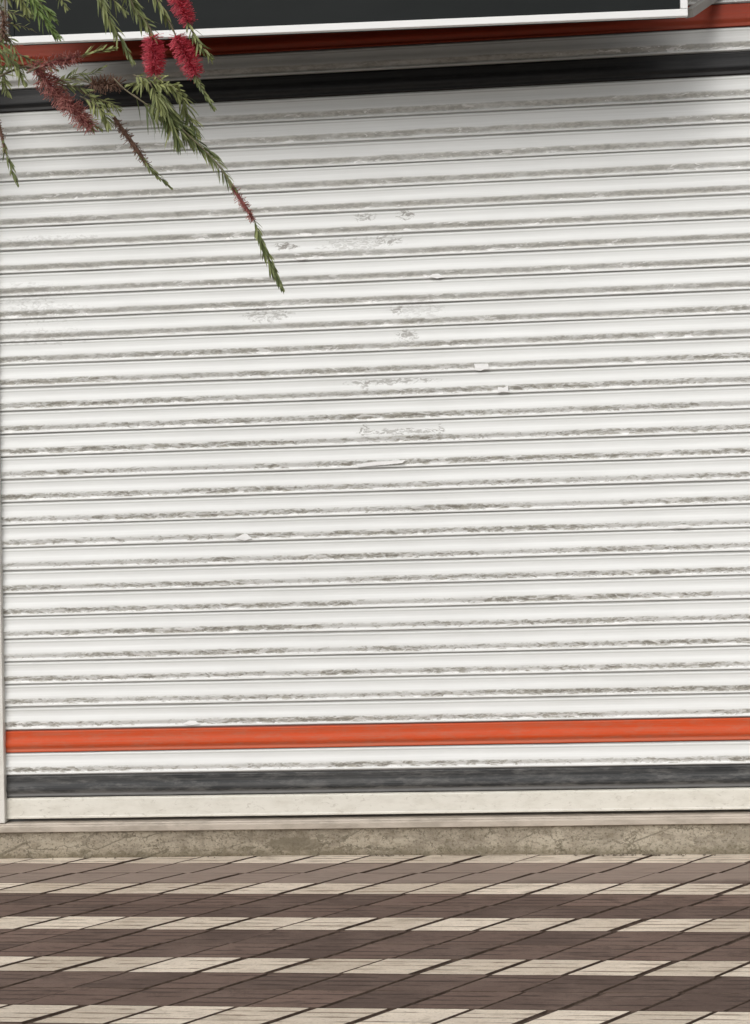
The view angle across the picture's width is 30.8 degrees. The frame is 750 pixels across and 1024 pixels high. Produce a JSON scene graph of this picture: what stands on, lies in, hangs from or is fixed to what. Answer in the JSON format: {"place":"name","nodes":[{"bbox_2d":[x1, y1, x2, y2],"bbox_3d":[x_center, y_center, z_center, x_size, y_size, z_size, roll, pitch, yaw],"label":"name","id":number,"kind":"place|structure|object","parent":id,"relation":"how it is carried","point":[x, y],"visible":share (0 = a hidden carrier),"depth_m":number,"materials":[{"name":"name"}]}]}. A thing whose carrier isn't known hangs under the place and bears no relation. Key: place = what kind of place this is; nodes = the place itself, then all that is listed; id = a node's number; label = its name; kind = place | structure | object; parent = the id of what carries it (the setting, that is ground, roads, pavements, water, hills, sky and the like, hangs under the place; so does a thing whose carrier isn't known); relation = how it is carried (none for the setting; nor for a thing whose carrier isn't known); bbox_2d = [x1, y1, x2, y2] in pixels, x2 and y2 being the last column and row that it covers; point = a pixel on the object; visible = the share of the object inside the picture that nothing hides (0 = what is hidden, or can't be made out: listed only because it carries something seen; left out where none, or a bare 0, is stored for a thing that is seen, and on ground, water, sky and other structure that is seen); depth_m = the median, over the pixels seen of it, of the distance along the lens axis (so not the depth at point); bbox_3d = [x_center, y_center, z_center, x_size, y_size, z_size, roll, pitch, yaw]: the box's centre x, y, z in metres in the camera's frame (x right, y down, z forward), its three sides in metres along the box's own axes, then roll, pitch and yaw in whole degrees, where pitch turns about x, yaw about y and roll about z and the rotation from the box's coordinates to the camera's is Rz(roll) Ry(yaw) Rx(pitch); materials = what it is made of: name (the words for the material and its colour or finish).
{"place":"outdoors","nodes":[
{"label":"outdoors","id":0,"kind":"place"},
{"bbox_2d":[0,854,749,1023],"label":"pavement","id":1,"kind":"structure","parent":0,"point":[494,939],"depth_m":4.78,"materials":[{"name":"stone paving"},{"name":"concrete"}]},
{"bbox_2d":[0,824,749,858],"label":"mortar step","id":2,"kind":"object","parent":1,"relation":"on","point":[701,839],"visible":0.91,"depth_m":5.87,"materials":[{"name":"grey concrete"}]},
{"bbox_2d":[0,809,749,832],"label":"door threshold","id":3,"kind":"object","parent":2,"relation":"on","point":[588,818],"depth_m":5.87,"materials":[{"name":"concrete"}]},
{"bbox_2d":[52,853,715,859],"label":"mortar crumbs","id":4,"kind":"object","parent":1,"relation":"on","point":[575,854],"visible":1,"depth_m":5.75,"materials":[{"name":"grey concrete"}]},
{"bbox_2d":[21,2,749,768],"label":"shop wall","id":5,"kind":"structure","parent":1,"relation":"on","point":[393,374],"depth_m":6.23,"materials":[{"name":"paint"}]},
{"bbox_2d":[7,0,716,45],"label":"shop sign","id":6,"kind":"object","parent":5,"relation":"attached to","point":[80,21],"visible":0.83,"depth_m":5.40,"materials":[{"name":"black metal"}]},
{"bbox_2d":[0,0,749,822],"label":"roller shutter","id":7,"kind":"object","parent":5,"relation":"attached to","point":[166,438],"visible":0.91,"depth_m":5.85,"materials":[{"name":"white paint"}]},
{"bbox_2d":[183,721,198,724],"bbox_3d":[-0.800,0.916,5.929,0.074,0.020,0.002,-2,1,4],"label":"paper scrap","id":8,"kind":"object","parent":7,"relation":"attached to","point":[191,722],"visible":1,"depth_m":5.93,"materials":[{"name":"white paper"}]},
{"bbox_2d":[236,534,250,539],"bbox_3d":[-0.569,0.109,5.897,0.074,0.029,0.002,-2,1,4],"label":"paper scrap","id":9,"kind":"object","parent":7,"relation":"attached to","point":[244,537],"visible":1,"depth_m":5.90,"materials":[{"name":"white paper"}]},
{"bbox_2d":[356,460,404,466],"bbox_3d":[0.025,-0.208,5.846,0.211,0.024,0.002,-2,1,4],"label":"paper scrap","id":10,"kind":"object","parent":7,"relation":"attached to","point":[379,463],"visible":1,"depth_m":5.85,"materials":[{"name":"white paper"}]},
{"bbox_2d":[429,274,442,277],"bbox_3d":[0.262,-1.006,5.813,0.068,0.020,0.002,-2,1,4],"label":"paper scrap","id":11,"kind":"object","parent":7,"relation":"attached to","point":[436,276],"visible":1,"depth_m":5.81,"materials":[{"name":"white paper"}]},
{"bbox_2d":[474,364,488,370],"bbox_3d":[0.454,-0.617,5.807,0.064,0.031,0.003,-2,1,4],"label":"paper scrap","id":12,"kind":"object","parent":7,"relation":"attached to","point":[479,367],"visible":1,"depth_m":5.81,"materials":[{"name":"white paper"}]},
{"bbox_2d":[497,386,508,392],"bbox_3d":[0.544,-0.522,5.802,0.049,0.030,0.002,-2,1,4],"label":"paper scrap","id":13,"kind":"object","parent":7,"relation":"attached to","point":[501,389],"visible":1,"depth_m":5.80,"materials":[{"name":"white paper"}]},
{"bbox_2d":[670,524,689,527],"bbox_3d":[1.293,0.061,5.760,0.093,0.017,0.002,-2,1,4],"label":"paper scrap","id":14,"kind":"object","parent":7,"relation":"attached to","point":[682,526],"visible":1,"depth_m":5.76,"materials":[{"name":"white paper"}]},
{"label":"ground","id":15,"kind":"structure","parent":0,"visible":0},
{"bbox_2d":[0,0,284,293],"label":"bottlebrush tree","id":16,"kind":"object","parent":15,"relation":"on","point":[171,119],"visible":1,"depth_m":2.88,"materials":[{"name":"green plant"}]}
]}

